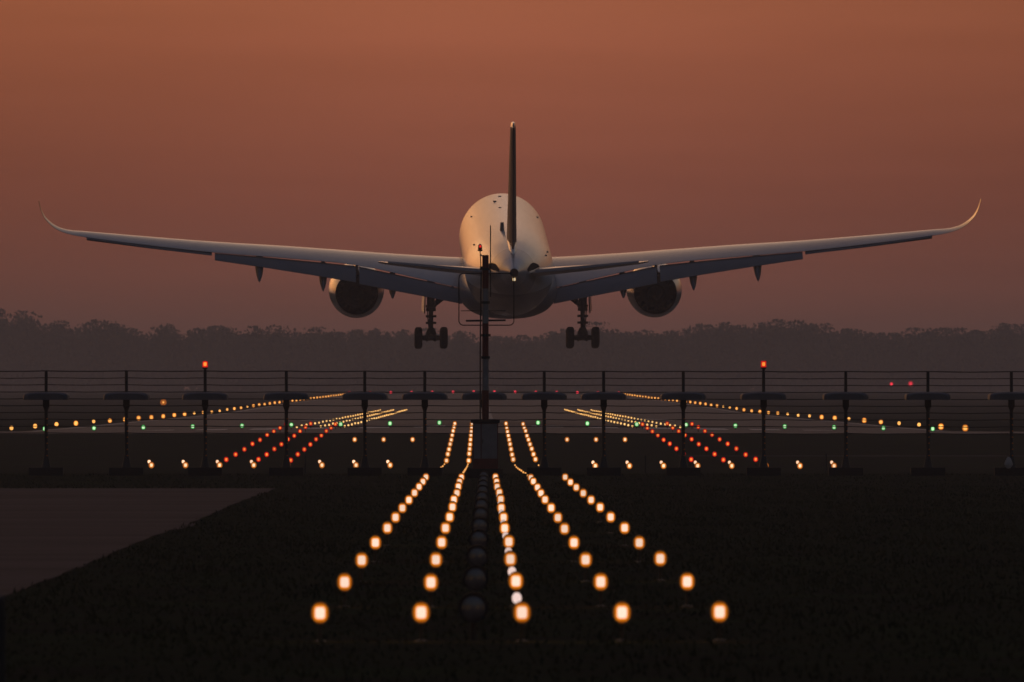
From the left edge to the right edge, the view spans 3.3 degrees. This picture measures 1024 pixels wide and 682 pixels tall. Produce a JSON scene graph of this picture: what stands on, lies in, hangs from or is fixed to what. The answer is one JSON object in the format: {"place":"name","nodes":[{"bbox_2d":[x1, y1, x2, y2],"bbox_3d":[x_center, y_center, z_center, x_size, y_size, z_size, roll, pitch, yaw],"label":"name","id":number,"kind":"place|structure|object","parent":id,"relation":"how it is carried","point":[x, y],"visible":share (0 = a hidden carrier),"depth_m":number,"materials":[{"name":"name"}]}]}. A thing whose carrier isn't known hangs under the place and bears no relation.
{"place":"outdoors","nodes":[
{"label":"outdoors","id":0,"kind":"place"},
{"bbox_2d":[0,488,274,595],"bbox_3d":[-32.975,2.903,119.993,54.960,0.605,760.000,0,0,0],"label":"road","id":1,"kind":"structure","parent":0,"point":[47,533],"depth_m":360.22,"materials":[{"name":"asphalt"}]},
{"bbox_2d":[39,122,980,348],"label":"airliner","id":2,"kind":"object","parent":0,"point":[650,285],"visible":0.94,"depth_m":1186.86,"materials":[{"name":"paint"}]},
{"bbox_2d":[0,389,1023,681],"bbox_3d":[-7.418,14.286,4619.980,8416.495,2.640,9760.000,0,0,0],"label":"ground","id":3,"kind":"structure","parent":0,"point":[644,455],"depth_m":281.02,"materials":[{"name":"green plant"}]},
{"bbox_2d":[23,371,69,475],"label":"antenna post","id":4,"kind":"object","parent":3,"relation":"on","point":[46,468],"visible":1,"depth_m":544.64,"materials":[{"name":"metal"}]},
{"bbox_2d":[103,371,149,475],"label":"antenna post","id":5,"kind":"object","parent":3,"relation":"on","point":[126,468],"visible":1,"depth_m":544.64,"materials":[{"name":"metal"}]},
{"bbox_2d":[147,460,153,469],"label":"approach light","id":6,"kind":"object","parent":3,"relation":"on","point":[151,465],"visible":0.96,"depth_m":759.97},
{"bbox_2d":[181,460,188,469],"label":"approach light","id":7,"kind":"object","parent":3,"relation":"on","point":[185,465],"visible":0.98,"depth_m":759.97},
{"bbox_2d":[182,371,228,475],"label":"antenna post","id":8,"kind":"object","parent":3,"relation":"on","point":[205,396],"visible":1,"depth_m":544.64,"materials":[{"name":"metal"}]},
{"bbox_2d":[202,361,207,370],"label":"obstruction light","id":9,"kind":"object","parent":8,"relation":"on","point":[205,365],"visible":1,"depth_m":544.93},
{"bbox_2d":[216,460,222,466],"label":"approach light","id":10,"kind":"object","parent":3,"relation":"on","point":[219,464],"visible":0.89,"depth_m":759.97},
{"bbox_2d":[250,460,256,469],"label":"approach light","id":11,"kind":"object","parent":3,"relation":"on","point":[253,465],"visible":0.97,"depth_m":759.97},
{"bbox_2d":[263,371,309,475],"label":"antenna post","id":12,"kind":"object","parent":3,"relation":"on","point":[286,468],"visible":1,"depth_m":544.64,"materials":[{"name":"metal"}]},
{"bbox_2d":[310,601,329,641],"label":"approach light","id":13,"kind":"object","parent":3,"relation":"on","point":[320,612],"visible":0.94,"depth_m":175.97,"materials":[{"name":"glass"}]},
{"bbox_2d":[318,460,324,469],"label":"approach light","id":14,"kind":"object","parent":3,"relation":"on","point":[321,465],"visible":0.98,"depth_m":759.98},
{"bbox_2d":[336,572,352,606],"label":"approach light","id":15,"kind":"object","parent":3,"relation":"on","point":[344,582],"visible":0.94,"depth_m":205.97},
{"bbox_2d":[352,460,358,466],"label":"approach light","id":16,"kind":"object","parent":3,"relation":"on","point":[355,463],"visible":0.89,"depth_m":759.97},
{"bbox_2d":[354,551,368,581],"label":"approach light","id":17,"kind":"object","parent":3,"relation":"on","point":[361,560],"visible":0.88,"depth_m":235.97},
{"bbox_2d":[342,371,387,475],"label":"antenna post","id":18,"kind":"object","parent":3,"relation":"on","point":[364,468],"visible":1,"depth_m":544.64,"materials":[{"name":"metal"}]},
{"bbox_2d":[369,535,381,561],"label":"approach light","id":19,"kind":"object","parent":3,"relation":"on","point":[375,543],"visible":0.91,"depth_m":265.97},
{"bbox_2d":[381,521,392,545],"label":"approach light","id":20,"kind":"object","parent":3,"relation":"on","point":[387,528],"visible":0.96,"depth_m":295.97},
{"bbox_2d":[386,460,392,469],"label":"approach light","id":21,"kind":"object","parent":3,"relation":"on","point":[389,464],"visible":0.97,"depth_m":759.97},
{"bbox_2d":[390,511,400,532],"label":"approach light","id":22,"kind":"object","parent":3,"relation":"on","point":[395,517],"visible":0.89,"depth_m":325.97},
{"bbox_2d":[397,502,406,520],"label":"approach light","id":23,"kind":"object","parent":3,"relation":"on","point":[402,508],"visible":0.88,"depth_m":355.97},
{"bbox_2d":[404,494,413,512],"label":"approach light","id":24,"kind":"object","parent":3,"relation":"on","point":[408,499],"visible":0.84,"depth_m":385.97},
{"bbox_2d":[410,487,418,504],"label":"approach light","id":25,"kind":"object","parent":3,"relation":"on","point":[414,492],"visible":0.87,"depth_m":415.97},
{"bbox_2d":[415,482,422,498],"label":"approach light","id":26,"kind":"object","parent":3,"relation":"on","point":[419,486],"visible":0.86,"depth_m":445.97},
{"bbox_2d":[411,601,430,641],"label":"approach light","id":27,"kind":"object","parent":3,"relation":"on","point":[421,612],"visible":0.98,"depth_m":175.97,"materials":[{"name":"glass"}]},
{"bbox_2d":[419,477,426,492],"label":"approach light","id":28,"kind":"object","parent":3,"relation":"on","point":[423,480],"visible":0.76,"depth_m":475.97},
{"bbox_2d":[402,371,447,475],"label":"antenna post","id":29,"kind":"object","parent":3,"relation":"on","point":[424,396],"visible":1,"depth_m":544.64,"materials":[{"name":"metal"}]},
{"bbox_2d":[422,473,429,487],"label":"approach light","id":30,"kind":"object","parent":3,"relation":"on","point":[426,476],"visible":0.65,"depth_m":505.97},
{"bbox_2d":[423,572,438,606],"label":"approach light","id":31,"kind":"object","parent":3,"relation":"on","point":[430,582],"visible":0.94,"depth_m":205.97,"materials":[{"name":"glass"}]},
{"bbox_2d":[429,551,442,574],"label":"approach light","id":32,"kind":"object","parent":3,"relation":"on","point":[435,559],"visible":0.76,"depth_m":235.97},
{"bbox_2d":[435,534,447,561],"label":"approach light","id":33,"kind":"object","parent":3,"relation":"on","point":[441,542],"visible":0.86,"depth_m":265.97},
{"bbox_2d":[440,521,450,545],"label":"approach light","id":34,"kind":"object","parent":3,"relation":"on","point":[445,528],"visible":0.81,"depth_m":295.97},
{"bbox_2d":[443,457,449,465],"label":"approach light","id":35,"kind":"object","parent":3,"relation":"on","point":[446,460],"visible":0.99,"depth_m":789.97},
{"bbox_2d":[444,510,454,532],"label":"approach light","id":36,"kind":"object","parent":3,"relation":"on","point":[449,516],"visible":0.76,"depth_m":325.97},
{"bbox_2d":[447,501,457,521],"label":"approach light","id":37,"kind":"object","parent":3,"relation":"on","point":[452,506],"visible":0.76,"depth_m":355.96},
{"bbox_2d":[449,494,458,512],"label":"approach light","id":38,"kind":"object","parent":3,"relation":"on","point":[454,497],"visible":0.63,"depth_m":385.97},
{"bbox_2d":[452,488,460,504],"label":"approach light","id":39,"kind":"object","parent":3,"relation":"on","point":[457,491],"visible":0.7,"depth_m":415.97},
{"bbox_2d":[454,481,462,498],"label":"approach light","id":40,"kind":"object","parent":3,"relation":"on","point":[458,484],"visible":0.75,"depth_m":445.96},
{"bbox_2d":[456,477,463,484],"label":"approach light","id":41,"kind":"object","parent":3,"relation":"on","point":[459,479],"visible":0.54,"depth_m":475.97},
{"bbox_2d":[458,473,464,480],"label":"approach light","id":42,"kind":"object","parent":3,"relation":"on","point":[462,475],"visible":0.48,"depth_m":505.96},
{"bbox_2d":[458,592,488,639],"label":"flasher lamp","id":43,"kind":"object","parent":3,"relation":"on","point":[473,608],"visible":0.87,"depth_m":176.97,"materials":[{"name":"black glass"}]},
{"bbox_2d":[462,565,488,592],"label":"flasher lamp","id":44,"kind":"object","parent":3,"relation":"on","point":[475,578],"visible":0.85,"depth_m":206.97,"materials":[{"name":"black glass"}]},
{"bbox_2d":[466,545,488,566],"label":"flasher lamp","id":45,"kind":"object","parent":3,"relation":"on","point":[477,555],"visible":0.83,"depth_m":236.97,"materials":[{"name":"black glass"}]},
{"bbox_2d":[468,529,488,546],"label":"flasher lamp","id":46,"kind":"object","parent":3,"relation":"on","point":[478,537],"visible":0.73,"depth_m":266.96,"materials":[{"name":"black glass"}]},
{"bbox_2d":[471,517,488,531],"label":"flasher lamp","id":47,"kind":"object","parent":3,"relation":"on","point":[481,523],"visible":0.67,"depth_m":296.96,"materials":[{"name":"black glass"}]},
{"bbox_2d":[472,506,488,519],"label":"flasher lamp","id":48,"kind":"object","parent":3,"relation":"on","point":[480,511],"visible":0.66,"depth_m":326.96,"materials":[{"name":"black glass"}]},
{"bbox_2d":[474,498,488,509],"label":"flasher lamp","id":49,"kind":"object","parent":3,"relation":"on","point":[481,502],"visible":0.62,"depth_m":356.96,"materials":[{"name":"black glass"}]},
{"bbox_2d":[475,491,488,500],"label":"flasher lamp","id":50,"kind":"object","parent":3,"relation":"on","point":[482,494],"visible":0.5,"depth_m":386.96,"materials":[{"name":"black glass"}]},
{"bbox_2d":[476,485,488,493],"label":"flasher lamp","id":51,"kind":"object","parent":3,"relation":"on","point":[485,488],"visible":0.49,"depth_m":416.97,"materials":[{"name":"black glass"}]},
{"bbox_2d":[477,479,488,487],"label":"flasher lamp","id":52,"kind":"object","parent":3,"relation":"on","point":[483,482],"visible":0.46,"depth_m":446.97,"materials":[{"name":"black glass"}]},
{"bbox_2d":[478,475,488,482],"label":"flasher lamp","id":53,"kind":"object","parent":3,"relation":"on","point":[484,477],"visible":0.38,"depth_m":476.97,"materials":[{"name":"black glass"}]},
{"bbox_2d":[478,471,488,477],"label":"flasher lamp","id":54,"kind":"object","parent":3,"relation":"on","point":[486,473],"visible":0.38,"depth_m":506.97,"materials":[{"name":"black glass"}]},
{"bbox_2d":[461,392,506,475],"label":"antenna post","id":55,"kind":"object","parent":3,"relation":"on","point":[476,396],"visible":0.2,"depth_m":544.50,"materials":[{"name":"metal"}]},
{"bbox_2d":[0,370,1023,434],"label":"wire screen","id":56,"kind":"object","parent":55,"relation":"attached to","point":[508,399],"visible":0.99,"depth_m":545.06,"materials":[{"name":"metal"}]},
{"bbox_2d":[458,225,513,477],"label":"monitor mast","id":57,"kind":"object","parent":3,"relation":"on","point":[485,442],"visible":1,"depth_m":537.90,"materials":[{"name":"metal"}]},
{"bbox_2d":[33,393,942,430],"bbox_3d":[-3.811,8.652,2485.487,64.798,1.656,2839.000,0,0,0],"label":"runway","id":58,"kind":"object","parent":3,"relation":"on","point":[645,406],"visible":0.62,"depth_m":1619.47,"materials":[{"name":"asphalt"}]},
{"bbox_2d":[39,396,936,430],"bbox_3d":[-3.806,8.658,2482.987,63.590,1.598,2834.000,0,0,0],"label":"runway markings","id":59,"kind":"object","parent":58,"relation":"on","point":[490,415],"visible":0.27,"depth_m":1181.61,"materials":[{"name":"paint"}]},
{"bbox_2d":[492,472,498,479],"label":"approach light","id":60,"kind":"object","parent":3,"relation":"on","point":[495,474],"visible":0.58,"depth_m":505.96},
{"bbox_2d":[493,482,500,490],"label":"approach light","id":61,"kind":"object","parent":3,"relation":"on","point":[496,485],"visible":0.59,"depth_m":445.97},
{"bbox_2d":[493,477,500,483],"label":"approach light","id":62,"kind":"object","parent":3,"relation":"on","point":[496,479],"visible":0.62,"depth_m":475.97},
{"bbox_2d":[495,487,503,494],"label":"approach light","id":63,"kind":"object","parent":3,"relation":"on","point":[498,490],"visible":0.57,"depth_m":415.96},
{"bbox_2d":[496,493,504,502],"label":"approach light","id":64,"kind":"object","parent":3,"relation":"on","point":[500,497],"visible":0.69,"depth_m":385.97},
{"bbox_2d":[496,502,505,512],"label":"approach light","id":65,"kind":"object","parent":3,"relation":"on","point":[501,505],"visible":0.63,"depth_m":355.97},
{"bbox_2d":[498,511,508,521],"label":"approach light","id":66,"kind":"object","parent":3,"relation":"on","point":[503,515],"visible":0.65,"depth_m":325.97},
{"bbox_2d":[499,521,510,545],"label":"approach light","id":67,"kind":"object","parent":3,"relation":"on","point":[504,526],"visible":0.77,"depth_m":295.97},
{"bbox_2d":[502,534,514,548],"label":"approach light","id":68,"kind":"object","parent":3,"relation":"on","point":[508,540],"visible":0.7,"depth_m":265.97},
{"bbox_2d":[503,550,517,580],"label":"approach light","id":69,"kind":"object","parent":3,"relation":"on","point":[510,558],"visible":0.81,"depth_m":235.97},
{"bbox_2d":[0,308,1023,390],"bbox_3d":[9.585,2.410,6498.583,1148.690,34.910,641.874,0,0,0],"label":"distant wood","id":70,"kind":"object","parent":3,"relation":"on","point":[25,345],"visible":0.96,"depth_m":6245.12,"materials":[{"name":"green plant"}]},
{"bbox_2d":[508,567,515,595],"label":"approach light","id":71,"kind":"object","parent":3,"relation":"on","point":[511,570],"visible":0.6,"depth_m":218.58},
{"bbox_2d":[510,456,515,465],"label":"approach light","id":72,"kind":"object","parent":3,"relation":"on","point":[512,459],"visible":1,"depth_m":789.97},
{"bbox_2d":[508,571,523,606],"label":"approach light","id":73,"kind":"object","parent":3,"relation":"on","point":[515,581],"visible":0.89,"depth_m":205.97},
{"bbox_2d":[512,592,521,625],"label":"approach light","id":74,"kind":"object","parent":3,"relation":"on","point":[516,597],"visible":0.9,"depth_m":188.57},
{"bbox_2d":[512,601,531,641],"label":"approach light","id":75,"kind":"object","parent":3,"relation":"on","point":[521,612],"visible":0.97,"depth_m":175.97,"materials":[{"name":"glass"}]},
{"bbox_2d":[527,473,533,487],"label":"approach light","id":76,"kind":"object","parent":3,"relation":"on","point":[529,475],"visible":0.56,"depth_m":505.97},
{"bbox_2d":[529,477,536,492],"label":"approach light","id":77,"kind":"object","parent":3,"relation":"on","point":[532,480],"visible":0.88,"depth_m":475.96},
{"bbox_2d":[533,482,541,498],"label":"approach light","id":78,"kind":"object","parent":3,"relation":"on","point":[536,486],"visible":0.77,"depth_m":445.96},
{"bbox_2d":[537,488,544,504],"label":"approach light","id":79,"kind":"object","parent":3,"relation":"on","point":[540,492],"visible":0.73,"depth_m":415.97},
{"bbox_2d":[521,371,566,475],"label":"antenna post","id":80,"kind":"object","parent":3,"relation":"on","point":[544,468],"visible":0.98,"depth_m":544.64,"materials":[{"name":"metal"}]},
{"bbox_2d":[540,494,549,512],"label":"approach light","id":81,"kind":"object","parent":3,"relation":"on","point":[545,499],"visible":0.91,"depth_m":385.97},
{"bbox_2d":[546,502,555,521],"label":"approach light","id":82,"kind":"object","parent":3,"relation":"on","point":[551,508],"visible":0.9,"depth_m":355.97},
{"bbox_2d":[552,511,562,532],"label":"approach light","id":83,"kind":"object","parent":3,"relation":"on","point":[557,517],"visible":0.9,"depth_m":325.97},
{"bbox_2d":[561,473,568,487],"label":"approach light","id":84,"kind":"object","parent":3,"relation":"on","point":[564,476],"visible":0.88,"depth_m":505.97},
{"bbox_2d":[559,522,570,545],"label":"approach light","id":85,"kind":"object","parent":3,"relation":"on","point":[564,529],"visible":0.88,"depth_m":295.97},
{"bbox_2d":[566,477,573,491],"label":"approach light","id":86,"kind":"object","parent":3,"relation":"on","point":[570,482],"visible":0.84,"depth_m":475.97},
{"bbox_2d":[567,535,580,561],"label":"approach light","id":87,"kind":"object","parent":3,"relation":"on","point":[573,542],"visible":0.91,"depth_m":265.97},
{"bbox_2d":[572,482,579,498],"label":"approach light","id":88,"kind":"object","parent":3,"relation":"on","point":[575,487],"visible":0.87,"depth_m":445.97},
{"bbox_2d":[579,488,587,504],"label":"approach light","id":89,"kind":"object","parent":3,"relation":"on","point":[583,493],"visible":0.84,"depth_m":415.97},
{"bbox_2d":[578,551,592,581],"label":"approach light","id":90,"kind":"object","parent":3,"relation":"on","point":[585,559],"visible":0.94,"depth_m":235.97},
{"bbox_2d":[586,494,595,512],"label":"approach light","id":91,"kind":"object","parent":3,"relation":"on","point":[591,499],"visible":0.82,"depth_m":385.97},
{"bbox_2d":[591,460,597,466],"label":"approach light","id":92,"kind":"object","parent":3,"relation":"on","point":[594,463],"visible":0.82,"depth_m":759.97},
{"bbox_2d":[595,501,604,521],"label":"approach light","id":93,"kind":"object","parent":3,"relation":"on","point":[599,507],"visible":0.92,"depth_m":355.97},
{"bbox_2d":[592,572,608,606],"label":"approach light","id":94,"kind":"object","parent":3,"relation":"on","point":[600,581],"visible":0.97,"depth_m":205.97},
{"bbox_2d":[581,371,626,475],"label":"antenna post","id":95,"kind":"object","parent":3,"relation":"on","point":[603,397],"visible":1,"depth_m":544.64,"materials":[{"name":"metal"}]},
{"bbox_2d":[605,510,615,532],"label":"approach light","id":96,"kind":"object","parent":3,"relation":"on","point":[610,516],"visible":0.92,"depth_m":325.97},
{"bbox_2d":[612,601,631,641],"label":"approach light","id":97,"kind":"object","parent":3,"relation":"on","point":[622,612],"visible":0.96,"depth_m":175.97,"materials":[{"name":"glass"}]},
{"bbox_2d":[619,521,630,545],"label":"approach light","id":98,"kind":"object","parent":3,"relation":"on","point":[624,528],"visible":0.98,"depth_m":295.97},
{"bbox_2d":[625,460,632,469],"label":"approach light","id":99,"kind":"object","parent":3,"relation":"on","point":[629,465],"visible":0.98,"depth_m":759.97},
{"bbox_2d":[633,535,645,561],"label":"approach light","id":100,"kind":"object","parent":3,"relation":"on","point":[639,542],"visible":0.92,"depth_m":265.97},
{"bbox_2d":[653,550,667,581],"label":"approach light","id":101,"kind":"object","parent":3,"relation":"on","point":[660,558],"visible":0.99,"depth_m":235.97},
{"bbox_2d":[659,460,666,469],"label":"approach light","id":102,"kind":"object","parent":3,"relation":"on","point":[663,465],"visible":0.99,"depth_m":759.97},
{"bbox_2d":[660,371,705,475],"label":"antenna post","id":103,"kind":"object","parent":3,"relation":"on","point":[683,468],"visible":1,"depth_m":544.64,"materials":[{"name":"metal"}]},
{"bbox_2d":[679,572,695,606],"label":"approach light","id":104,"kind":"object","parent":3,"relation":"on","point":[687,581],"visible":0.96,"depth_m":205.97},
{"bbox_2d":[710,600,728,641],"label":"approach light","id":105,"kind":"object","parent":3,"relation":"on","point":[719,611],"visible":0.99,"depth_m":175.97,"materials":[{"name":"glass"}]},
{"bbox_2d":[728,460,734,469],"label":"approach light","id":106,"kind":"object","parent":3,"relation":"on","point":[731,465],"visible":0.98,"depth_m":759.97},
{"bbox_2d":[740,371,786,475],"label":"antenna post","id":107,"kind":"object","parent":3,"relation":"on","point":[763,468],"visible":1,"depth_m":544.64,"materials":[{"name":"metal"}]},
{"bbox_2d":[761,361,765,370],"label":"obstruction light","id":108,"kind":"object","parent":107,"relation":"on","point":[763,365],"visible":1,"depth_m":544.93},
{"bbox_2d":[796,460,802,469],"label":"approach light","id":109,"kind":"object","parent":3,"relation":"on","point":[799,465],"visible":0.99,"depth_m":759.98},
{"bbox_2d":[830,460,836,466],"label":"approach light","id":110,"kind":"object","parent":3,"relation":"on","point":[833,464],"visible":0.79,"depth_m":759.97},
{"bbox_2d":[822,371,868,475],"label":"antenna post","id":111,"kind":"object","parent":3,"relation":"on","point":[845,468],"visible":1,"depth_m":544.64,"materials":[{"name":"metal"}]},
{"bbox_2d":[904,371,950,475],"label":"antenna post","id":112,"kind":"object","parent":3,"relation":"on","point":[928,468],"visible":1,"depth_m":544.64,"materials":[{"name":"metal"}]},
{"bbox_2d":[988,371,1023,475],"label":"antenna post","id":113,"kind":"object","parent":3,"relation":"on","point":[1011,396],"visible":1,"depth_m":544.64,"materials":[{"name":"metal"}]},
{"bbox_2d":[1004,457,1012,467],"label":"plastic scrap","id":114,"kind":"object","parent":113,"relation":"attached to","point":[1008,463],"visible":1,"depth_m":544.56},
{"bbox_2d":[0,427,1023,433],"bbox_3d":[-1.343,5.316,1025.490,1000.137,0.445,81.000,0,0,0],"label":"taxiway","id":115,"kind":"structure","parent":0,"point":[467,429],"depth_m":1004.33,"materials":[{"name":"asphalt"}]},
{"bbox_2d":[0,0,1023,388],"label":"sky","id":116,"kind":"structure","parent":0,"point":[353,125],"materials":[{"name":"orange"}]},
{"bbox_2d":[825,453,826,472],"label":"stake","id":117,"kind":"object","parent":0,"point":[826,463],"visible":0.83,"depth_m":559.98,"materials":[{"name":"metal"}]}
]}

